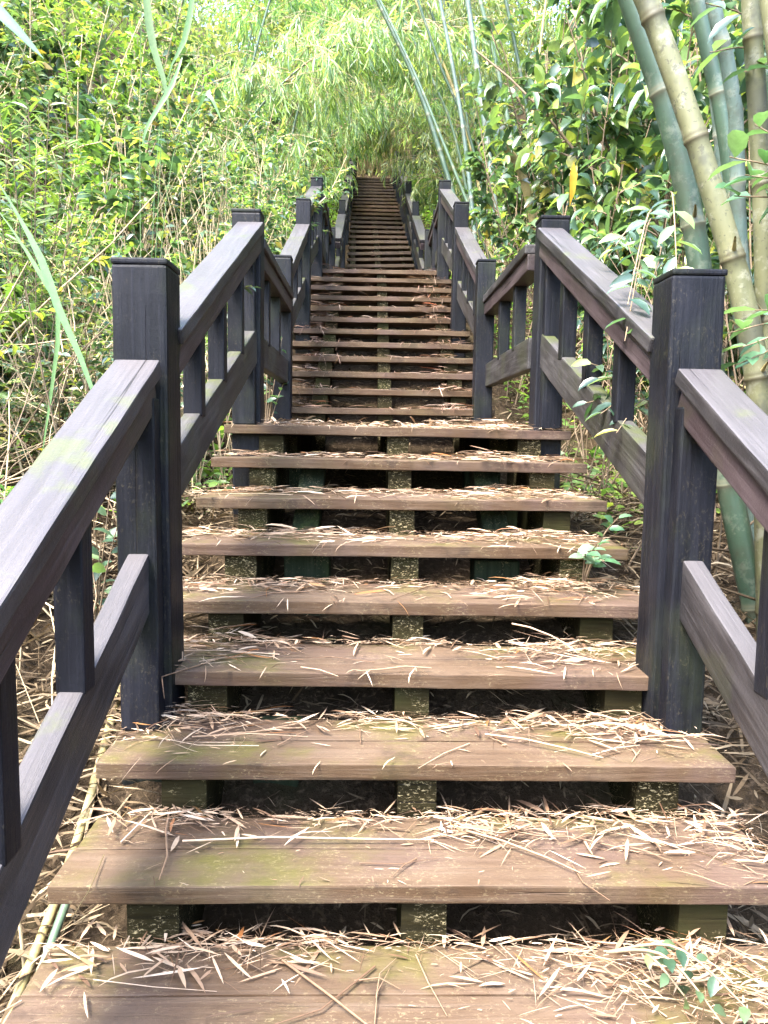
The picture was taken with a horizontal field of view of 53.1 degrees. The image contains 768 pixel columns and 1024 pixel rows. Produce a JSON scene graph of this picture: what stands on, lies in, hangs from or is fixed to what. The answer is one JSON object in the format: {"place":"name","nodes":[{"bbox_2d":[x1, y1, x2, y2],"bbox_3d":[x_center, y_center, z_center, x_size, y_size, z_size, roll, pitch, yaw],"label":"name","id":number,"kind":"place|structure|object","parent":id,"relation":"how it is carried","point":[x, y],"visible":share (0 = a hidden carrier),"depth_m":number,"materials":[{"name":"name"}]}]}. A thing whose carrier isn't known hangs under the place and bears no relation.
{"place":"outdoors","nodes":[
{"label":"outdoors","id":0,"kind":"place"},
{"bbox_2d":[0,0,767,1018],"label":"hillside","id":1,"kind":"structure","parent":0,"point":[528,920],"depth_m":2.26,"materials":[{"name":"soil"}]},
{"bbox_2d":[0,4,43,58],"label":"palm","id":2,"kind":"object","parent":1,"relation":"on","point":[9,21],"visible":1,"depth_m":4.23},
{"bbox_2d":[0,70,49,196],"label":"leafy shrub","id":3,"kind":"object","parent":1,"relation":"on","point":[28,98],"visible":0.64,"depth_m":5.46,"materials":[{"name":"green plant"}]},
{"bbox_2d":[0,261,54,359],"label":"lime shrub","id":4,"kind":"object","parent":1,"relation":"on","point":[10,288],"visible":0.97,"depth_m":2.66,"materials":[{"name":"green plant"}]},
{"bbox_2d":[0,0,73,256],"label":"leafy shrub","id":5,"kind":"object","parent":1,"relation":"on","point":[28,6],"visible":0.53,"depth_m":5.83,"materials":[{"name":"green plant"}]},
{"bbox_2d":[0,98,86,385],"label":"broadleaf shrub","id":6,"kind":"object","parent":1,"relation":"on","point":[73,226],"visible":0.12,"depth_m":4.38,"materials":[{"name":"green plant"}]},
{"bbox_2d":[0,92,92,443],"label":"leafy shrub","id":7,"kind":"object","parent":1,"relation":"on","point":[25,203],"visible":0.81,"depth_m":3.48,"materials":[{"name":"green plant"}]},
{"bbox_2d":[0,184,92,450],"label":"reed","id":8,"kind":"object","parent":1,"relation":"on","point":[44,275],"visible":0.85,"depth_m":2.06,"materials":[{"name":"plant"}]},
{"bbox_2d":[2,686,120,1023],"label":"fallen cane","id":9,"kind":"object","parent":1,"relation":"on","point":[40,938],"visible":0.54,"depth_m":1.74,"materials":[{"name":"plant"}]},
{"bbox_2d":[0,0,132,185],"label":"leafy shrub","id":10,"kind":"object","parent":1,"relation":"on","point":[49,60],"visible":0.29,"depth_m":8.58,"materials":[{"name":"green plant"}]},
{"bbox_2d":[0,182,134,424],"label":"leafy shrub","id":11,"kind":"object","parent":1,"relation":"on","point":[106,205],"visible":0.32,"depth_m":4.04,"materials":[{"name":"green plant"}]},
{"bbox_2d":[0,88,144,360],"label":"lime shrub","id":12,"kind":"object","parent":1,"relation":"on","point":[98,180],"visible":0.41,"depth_m":4.67,"materials":[{"name":"green plant"}]},
{"bbox_2d":[0,80,186,311],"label":"leafy shrub","id":13,"kind":"object","parent":1,"relation":"on","point":[55,90],"visible":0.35,"depth_m":5.27,"materials":[{"name":"green plant"}]},
{"bbox_2d":[25,0,161,234],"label":"lime shrub","id":14,"kind":"object","parent":1,"relation":"on","point":[82,68],"visible":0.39,"depth_m":7.05,"materials":[{"name":"green plant"}]},
{"bbox_2d":[0,339,194,967],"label":"dry stalks","id":15,"kind":"object","parent":1,"relation":"on","point":[20,925],"visible":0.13,"depth_m":2.46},
{"bbox_2d":[92,492,117,621],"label":"seedling","id":16,"kind":"object","parent":1,"relation":"on","point":[98,568],"visible":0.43,"depth_m":2.33,"materials":[{"name":"green plant"}]},
{"bbox_2d":[0,188,214,696],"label":"dry stalks","id":17,"kind":"object","parent":1,"relation":"on","point":[29,452],"visible":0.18,"depth_m":2.86,"materials":[{"name":"plant"}]},
{"bbox_2d":[53,0,168,158],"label":"lime shrub","id":18,"kind":"object","parent":1,"relation":"on","point":[110,39],"visible":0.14,"depth_m":10.75,"materials":[{"name":"green plant"}]},
{"bbox_2d":[0,201,227,405],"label":"leafy shrub","id":19,"kind":"object","parent":1,"relation":"on","point":[99,230],"visible":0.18,"depth_m":4.03,"materials":[{"name":"green plant"}]},
{"bbox_2d":[40,0,196,207],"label":"leafy shrub","id":20,"kind":"object","parent":1,"relation":"on","point":[76,35],"visible":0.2,"depth_m":8.26,"materials":[{"name":"green plant"}]},
{"bbox_2d":[2,0,241,253],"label":"leafy shrub","id":21,"kind":"object","parent":1,"relation":"on","point":[26,63],"visible":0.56,"depth_m":6.09,"materials":[{"name":"green plant"}]},
{"bbox_2d":[0,248,261,476],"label":"leafy shrub","id":22,"kind":"object","parent":1,"relation":"on","point":[37,381],"visible":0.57,"depth_m":3.15,"materials":[{"name":"green plant"}]},
{"bbox_2d":[0,122,306,510],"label":"dry stalks","id":23,"kind":"object","parent":1,"relation":"on","point":[101,312],"visible":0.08,"depth_m":4.68,"materials":[{"name":"plant"}]},
{"bbox_2d":[110,7,214,181],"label":"lime shrub","id":24,"kind":"object","parent":1,"relation":"on","point":[177,43],"visible":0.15,"depth_m":9.75,"materials":[{"name":"green plant"}]},
{"bbox_2d":[66,228,266,378],"bbox_3d":[-1.453,-1.271,4.870,1.294,1.223,0.973,3,6,18],"label":"leafy shrub","id":25,"kind":"object","parent":1,"relation":"on","point":[174,261],"visible":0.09,"depth_m":4.81,"materials":[{"name":"green plant"}]},
{"bbox_2d":[99,75,248,253],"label":"leafy shrub","id":26,"kind":"object","parent":1,"relation":"on","point":[196,132],"visible":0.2,"depth_m":7.29,"materials":[{"name":"green plant"}]},
{"bbox_2d":[139,0,221,257],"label":"reed","id":27,"kind":"object","parent":1,"relation":"on","point":[151,36],"visible":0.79,"depth_m":3.69,"materials":[{"name":"plant"}]},
{"bbox_2d":[127,67,257,262],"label":"lime shrub","id":28,"kind":"object","parent":1,"relation":"on","point":[235,155],"visible":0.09,"depth_m":8.33,"materials":[{"name":"green plant"}]},
{"bbox_2d":[116,0,294,190],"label":"leafy shrub","id":29,"kind":"object","parent":1,"relation":"on","point":[180,27],"visible":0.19,"depth_m":11.51,"materials":[{"name":"green plant"}]},
{"bbox_2d":[172,79,268,226],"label":"leafy shrub","id":30,"kind":"object","parent":1,"relation":"on","point":[199,89],"visible":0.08,"depth_m":9.46,"materials":[{"name":"green plant"}]},
{"bbox_2d":[165,201,282,276],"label":"leafy shrub","id":31,"kind":"object","parent":1,"relation":"on","point":[277,251],"visible":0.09,"depth_m":6.29,"materials":[{"name":"green plant"}]},
{"bbox_2d":[161,155,289,282],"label":"leafy shrub","id":32,"kind":"object","parent":1,"relation":"on","point":[217,178],"visible":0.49,"depth_m":5.81,"materials":[{"name":"green plant"}]},
{"bbox_2d":[120,103,337,256],"bbox_3d":[-1.260,-2.481,6.502,1.570,1.897,1.285,-5,8,-44],"label":"leafy shrub","id":33,"kind":"object","parent":1,"relation":"on","point":[277,182],"visible":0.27,"depth_m":6.44,"materials":[{"name":"green plant"}]},
{"bbox_2d":[188,0,314,73],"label":"bamboo","id":34,"kind":"object","parent":1,"relation":"on","point":[271,29],"visible":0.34,"depth_m":15.21,"materials":[{"name":"green plant"}]},
{"bbox_2d":[167,0,343,151],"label":"bamboo","id":35,"kind":"object","parent":1,"relation":"on","point":[258,27],"visible":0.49,"depth_m":10.19,"materials":[{"name":"green plant"}]},
{"bbox_2d":[155,114,357,240],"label":"leafy shrub","id":36,"kind":"object","parent":1,"relation":"on","point":[254,138],"visible":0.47,"depth_m":7.42,"materials":[{"name":"green plant"}]},
{"bbox_2d":[222,59,312,187],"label":"leafy shrub","id":37,"kind":"object","parent":1,"relation":"on","point":[276,105],"visible":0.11,"depth_m":12.61,"materials":[{"name":"green plant"}]},
{"bbox_2d":[206,121,333,230],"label":"leafy shrub","id":38,"kind":"object","parent":1,"relation":"on","point":[306,183],"visible":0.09,"depth_m":9.17,"materials":[{"name":"green plant"}]},
{"bbox_2d":[127,0,500,229],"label":"bamboo","id":39,"kind":"object","parent":1,"relation":"on","point":[367,38],"visible":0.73,"depth_m":9.02,"materials":[{"name":"green plant"}]},
{"bbox_2d":[277,0,376,148],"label":"bamboo","id":40,"kind":"object","parent":1,"relation":"on","point":[327,12],"visible":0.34,"depth_m":12.51,"materials":[{"name":"green plant"}]},
{"bbox_2d":[270,0,406,153],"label":"bamboo","id":41,"kind":"object","parent":1,"relation":"on","point":[366,5],"visible":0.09,"depth_m":14.51,"materials":[{"name":"green plant"}]},
{"bbox_2d":[234,0,469,187],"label":"bamboo","id":42,"kind":"object","parent":1,"relation":"on","point":[349,80],"visible":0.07,"depth_m":13.23,"materials":[{"name":"green plant"}]},
{"bbox_2d":[267,87,455,217],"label":"bamboo","id":43,"kind":"object","parent":1,"relation":"on","point":[353,144],"visible":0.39,"depth_m":11.60,"materials":[{"name":"green plant"}]},
{"bbox_2d":[0,107,734,548],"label":"ground cover","id":44,"kind":"object","parent":1,"relation":"on","point":[214,481],"visible":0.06,"depth_m":4.36,"materials":[{"name":"green plant"}]},
{"bbox_2d":[0,0,736,180],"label":"wood","id":45,"kind":"object","parent":1,"relation":"on","point":[217,45],"visible":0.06,"depth_m":20.17,"materials":[{"name":"plant"}]},
{"bbox_2d":[331,86,419,177],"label":"dry canes","id":46,"kind":"object","parent":1,"relation":"on","point":[370,167],"visible":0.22,"depth_m":17.39,"materials":[{"name":"plant"}]},
{"bbox_2d":[346,177,415,269],"bbox_3d":[-0.086,-4.679,12.752,1.020,3.901,7.561,1,6,-1],"label":"stair flight","id":47,"kind":"object","parent":1,"relation":"on","point":[375,203],"visible":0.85,"depth_m":11.86,"materials":[{"name":"brown wood"}]},
{"bbox_2d":[335,150,356,268],"bbox_3d":[-0.596,-5.287,12.695,0.116,4.220,7.387,1,6,-1],"label":"railing","id":48,"kind":"object","parent":47,"relation":"attached to","point":[343,219],"visible":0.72,"depth_m":10.55,"materials":[{"name":"brown wood"}]},
{"bbox_2d":[392,142,424,270],"bbox_3d":[0.359,-5.274,12.715,0.117,4.221,7.389,1,6,-2],"label":"railing","id":49,"kind":"object","parent":47,"relation":"attached to","point":[411,219],"visible":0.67,"depth_m":10.97,"materials":[{"name":"brown wood"}]},
{"bbox_2d":[272,269,494,457],"bbox_3d":[-0.021,-1.377,6.380,1.409,1.796,3.243,1,6,-1],"label":"stair flight","id":50,"kind":"object","parent":1,"relation":"on","point":[393,285],"visible":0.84,"depth_m":5.99,"materials":[{"name":"brown wood"}]},
{"bbox_2d":[272,177,322,424],"bbox_3d":[-0.649,-1.723,6.190,0.122,2.785,3.067,1,6,-1],"label":"railing","id":51,"kind":"object","parent":50,"relation":"attached to","point":[299,259],"visible":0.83,"depth_m":5.79,"materials":[{"name":"brown wood"}]},
{"bbox_2d":[264,239,293,382],"bbox_3d":[-0.599,-1.003,4.077,0.116,0.553,1.300,1,6,-1],"label":"railing","id":52,"kind":"object","parent":51,"relation":"attached to","point":[278,294],"visible":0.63,"depth_m":4.07,"materials":[{"name":"brown wood"}]},
{"bbox_2d":[292,188,472,419],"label":"leaf litter","id":53,"kind":"object","parent":50,"relation":"on","point":[443,371],"visible":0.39,"depth_m":5.62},
{"bbox_2d":[436,180,496,438],"bbox_3d":[0.602,-1.680,6.218,0.121,2.837,3.067,1,6,-1],"label":"railing","id":54,"kind":"object","parent":50,"relation":"attached to","point":[461,256],"visible":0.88,"depth_m":5.52,"materials":[{"name":"brown wood"}]},
{"bbox_2d":[483,244,534,386],"bbox_3d":[0.669,-0.986,4.102,0.115,0.552,1.300,1,6,-1],"label":"railing","id":55,"kind":"object","parent":54,"relation":"attached to","point":[514,281],"visible":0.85,"depth_m":3.85,"materials":[{"name":"brown wood"}]},
{"bbox_2d":[0,235,767,1023],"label":"ground litter","id":56,"kind":"object","parent":1,"relation":"on","point":[40,897],"visible":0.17,"depth_m":2.25,"materials":[{"name":"plant"}]},
{"bbox_2d":[36,904,69,970],"bbox_3d":[-0.717,1.103,1.348,0.024,0.415,0.857,1,6,0],"label":"fallen cane","id":57,"kind":"object","parent":56,"relation":"on","point":[59,920],"visible":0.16,"depth_m":1.68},
{"bbox_2d":[279,73,488,217],"bbox_3d":[0.165,-5.319,11.877,3.712,2.693,2.119,1,6,1],"label":"bamboo","id":58,"kind":"object","parent":1,"relation":"on","point":[385,138],"visible":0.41,"depth_m":11.64,"materials":[{"name":"green plant"}]},
{"bbox_2d":[4,424,767,1023],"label":"stair flight","id":59,"kind":"object","parent":1,"relation":"on","point":[670,900],"visible":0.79,"depth_m":1.79,"materials":[{"name":"brown wood"}]},
{"bbox_2d":[0,208,264,969],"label":"railing","id":60,"kind":"object","parent":59,"relation":"attached to","point":[135,435],"visible":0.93,"depth_m":1.82,"materials":[{"name":"brown wood"}]},
{"bbox_2d":[0,415,767,1023],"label":"leaf litter","id":61,"kind":"object","parent":59,"relation":"on","point":[640,727],"visible":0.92,"depth_m":1.80,"materials":[{"name":"plant"}]},
{"bbox_2d":[569,514,631,585],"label":"seedling","id":62,"kind":"object","parent":61,"relation":"on","point":[584,554],"visible":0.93,"depth_m":2.46,"materials":[{"name":"green plant"}]},
{"bbox_2d":[528,215,767,777],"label":"railing","id":63,"kind":"object","parent":59,"relation":"attached to","point":[707,417],"visible":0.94,"depth_m":1.98,"materials":[{"name":"brown wood"}]},
{"bbox_2d":[571,359,648,436],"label":"vine","id":64,"kind":"object","parent":63,"relation":"attached to","point":[642,401],"visible":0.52,"depth_m":2.58,"materials":[{"name":"green plant"}]},
{"bbox_2d":[599,187,701,340],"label":"vine","id":65,"kind":"object","parent":63,"relation":"hanging from","point":[625,277],"visible":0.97,"depth_m":2.38,"materials":[{"name":"green plant"}]},
{"bbox_2d":[606,939,750,1023],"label":"creeper","id":66,"kind":"object","parent":59,"relation":"on","point":[744,1012],"visible":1,"depth_m":1.40,"materials":[{"name":"green plant"}]},
{"bbox_2d":[264,428,510,493],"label":"landing platform","id":67,"kind":"structure","parent":1,"relation":"on","point":[299,444],"depth_m":3.87,"materials":[{"name":"brown wood"}]},
{"bbox_2d":[273,0,503,162],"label":"bamboo","id":68,"kind":"object","parent":1,"relation":"on","point":[278,9],"visible":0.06,"depth_m":15.48,"materials":[{"name":"green plant"}]},
{"bbox_2d":[284,3,526,176],"bbox_3d":[0.604,-7.381,14.255,5.023,3.644,2.867,2,6,7],"label":"bamboo","id":69,"kind":"object","parent":1,"relation":"on","point":[449,105],"visible":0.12,"depth_m":14.02,"materials":[{"name":"green plant"}]},
{"bbox_2d":[375,0,455,194],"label":"bamboo culm","id":70,"kind":"object","parent":1,"relation":"on","point":[437,143],"visible":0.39,"depth_m":8.50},
{"bbox_2d":[394,0,471,225],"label":"bamboo culm","id":71,"kind":"object","parent":1,"relation":"on","point":[455,140],"visible":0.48,"depth_m":10.64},
{"bbox_2d":[379,0,498,279],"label":"bamboo culm","id":72,"kind":"object","parent":1,"relation":"on","point":[430,112],"visible":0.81,"depth_m":8.05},
{"bbox_2d":[377,0,528,228],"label":"bamboo","id":73,"kind":"object","parent":1,"relation":"on","point":[448,13],"visible":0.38,"depth_m":11.24,"materials":[{"name":"green plant"}]},
{"bbox_2d":[416,0,497,261],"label":"bamboo culm","id":74,"kind":"object","parent":1,"relation":"on","point":[443,72],"visible":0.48,"depth_m":8.97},
{"bbox_2d":[438,0,477,242],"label":"bamboo culm","id":75,"kind":"object","parent":1,"relation":"on","point":[465,146],"visible":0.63,"depth_m":8.89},
{"bbox_2d":[465,0,503,271],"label":"bamboo culm","id":76,"kind":"object","parent":1,"relation":"on","point":[472,37],"visible":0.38,"depth_m":8.46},
{"bbox_2d":[478,0,526,231],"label":"bamboo culm","id":77,"kind":"object","parent":1,"relation":"on","point":[498,72],"visible":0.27,"depth_m":9.43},
{"bbox_2d":[453,0,571,75],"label":"bamboo","id":78,"kind":"object","parent":1,"relation":"on","point":[539,4],"visible":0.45,"depth_m":11.20,"materials":[{"name":"green plant"}]},
{"bbox_2d":[503,146,537,230],"bbox_3d":[1.307,-2.528,6.883,0.802,1.278,0.102,-5,8,-44],"label":"bamboo culm","id":79,"kind":"object","parent":1,"relation":"on","point":[526,189],"visible":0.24,"depth_m":6.76,"materials":[{"name":"plant"}]},
{"bbox_2d":[469,58,580,270],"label":"leafy shrub","id":80,"kind":"object","parent":1,"relation":"on","point":[509,187],"visible":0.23,"depth_m":7.51,"materials":[{"name":"green plant"}]},
{"bbox_2d":[479,0,601,223],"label":"leafy shrub","id":81,"kind":"object","parent":1,"relation":"on","point":[495,25],"visible":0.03,"depth_m":7.75,"materials":[{"name":"green plant"}]},
{"bbox_2d":[477,21,637,243],"bbox_3d":[1.438,-2.732,6.432,1.320,2.447,1.311,2,6,15],"label":"broadleaf shrub","id":82,"kind":"object","parent":1,"relation":"on","point":[540,199],"visible":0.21,"depth_m":6.26,"materials":[{"name":"green plant"}]},
{"bbox_2d":[457,68,689,343],"bbox_3d":[1.505,-2.154,6.020,1.797,2.316,1.352,3,6,20],"label":"leafy shrub","id":83,"kind":"object","parent":1,"relation":"on","point":[479,170],"visible":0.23,"depth_m":5.87,"materials":[{"name":"green plant"}]},
{"bbox_2d":[520,0,663,85],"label":"bamboo","id":84,"kind":"object","parent":1,"relation":"on","point":[557,31],"visible":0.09,"depth_m":9.48,"materials":[{"name":"green plant"}]},
{"bbox_2d":[470,137,753,580],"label":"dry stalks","id":85,"kind":"object","parent":1,"relation":"on","point":[644,430],"visible":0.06,"depth_m":4.09,"materials":[{"name":"plant"}]},
{"bbox_2d":[475,0,751,288],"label":"leafy shrub","id":86,"kind":"object","parent":1,"relation":"on","point":[545,103],"visible":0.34,"depth_m":4.89,"materials":[{"name":"green plant"}]},
{"bbox_2d":[540,6,687,193],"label":"broadleaf shrub","id":87,"kind":"object","parent":1,"relation":"on","point":[554,46],"visible":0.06,"depth_m":7.05,"materials":[{"name":"green plant"}]},
{"bbox_2d":[558,10,673,388],"bbox_3d":[1.516,-1.843,4.930,1.162,2.791,0.962,5,7,33],"label":"broadleaf shrub","id":88,"kind":"object","parent":1,"relation":"on","point":[590,211],"visible":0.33,"depth_m":4.80,"materials":[{"name":"green plant"}]},
{"bbox_2d":[580,24,728,429],"bbox_3d":[1.533,-1.330,4.267,0.914,2.651,1.104,-2,7,-28],"label":"broadleaf shrub","id":89,"kind":"object","parent":1,"relation":"on","point":[650,262],"visible":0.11,"depth_m":4.30,"materials":[{"name":"green plant"}]},
{"bbox_2d":[577,0,741,253],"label":"broadleaf shrub","id":90,"kind":"object","parent":1,"relation":"on","point":[618,57],"visible":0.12,"depth_m":5.88,"materials":[{"name":"green plant"}]},
{"bbox_2d":[588,0,753,343],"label":"broadleaf shrub","id":91,"kind":"object","parent":1,"relation":"on","point":[611,20],"visible":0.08,"depth_m":4.44,"materials":[{"name":"green plant"}]},
{"bbox_2d":[618,0,755,623],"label":"bamboo culm","id":92,"kind":"object","parent":1,"relation":"on","point":[737,526],"visible":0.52,"depth_m":2.43,"materials":[{"name":"plant"}]},
{"bbox_2d":[642,150,753,393],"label":"broadleaf shrub","id":93,"kind":"object","parent":1,"relation":"on","point":[665,259],"visible":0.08,"depth_m":3.59,"materials":[{"name":"green plant"}]},
{"bbox_2d":[633,0,767,641],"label":"bamboo culm","id":94,"kind":"object","parent":1,"relation":"on","point":[696,141],"visible":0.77,"depth_m":2.23,"materials":[{"name":"plant"}]},
{"bbox_2d":[721,294,767,369],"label":"branch","id":95,"kind":"object","parent":94,"relation":"attached to","point":[751,357],"visible":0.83,"depth_m":2.01,"materials":[{"name":"green plant"}]},
{"bbox_2d":[658,77,753,369],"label":"broadleaf shrub","id":96,"kind":"object","parent":1,"relation":"on","point":[700,90],"visible":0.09,"depth_m":4.12,"materials":[{"name":"green plant"}]},
{"bbox_2d":[689,0,745,389],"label":"bamboo culm","id":97,"kind":"object","parent":1,"relation":"on","point":[712,74],"visible":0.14,"depth_m":3.00,"materials":[{"name":"plant"}]},
{"bbox_2d":[705,0,753,539],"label":"bamboo culm","id":98,"kind":"object","parent":1,"relation":"on","point":[733,98],"visible":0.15,"depth_m":2.61,"materials":[{"name":"plant"}]},
{"bbox_2d":[741,0,767,350],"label":"bamboo culm","id":99,"kind":"object","parent":1,"relation":"on","point":[755,79],"visible":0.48,"depth_m":2.25,"materials":[{"name":"plant"}]},
{"bbox_2d":[688,0,767,94],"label":"branch","id":100,"kind":"object","parent":99,"relation":"attached to","point":[720,26],"visible":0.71,"depth_m":2.22,"materials":[{"name":"green plant"}]},
{"bbox_2d":[759,0,767,63],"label":"bamboo culm","id":101,"kind":"object","parent":1,"relation":"on","point":[764,10],"visible":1,"depth_m":2.03,"materials":[{"name":"plant"}]},
{"bbox_2d":[708,110,767,223],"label":"branch","id":102,"kind":"object","parent":101,"relation":"attached to","point":[737,141],"visible":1,"depth_m":1.94,"materials":[{"name":"green plant"}]},
{"bbox_3d":[-0.050,-2.310,8.595,1.404,0.383,1.348,1,6,-1],"label":"landing platform","id":103,"kind":"object","parent":1,"relation":"on","visible":0},
{"bbox_2d":[323,195,335,268],"bbox_3d":[-0.640,-2.695,8.399,0.144,1.164,1.562,1,6,-1],"label":"railing","id":104,"kind":"object","parent":103,"relation":"attached to","point":[328,248],"visible":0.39,"depth_m":8.28,"materials":[{"name":"brown wood"}]},
{"bbox_2d":[424,203,437,270],"bbox_3d":[0.560,-2.671,8.424,0.143,1.179,1.562,1,6,-1],"label":"railing","id":105,"kind":"object","parent":103,"relation":"attached to","point":[430,253],"visible":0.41,"depth_m":8.55,"materials":[{"name":"brown wood"}]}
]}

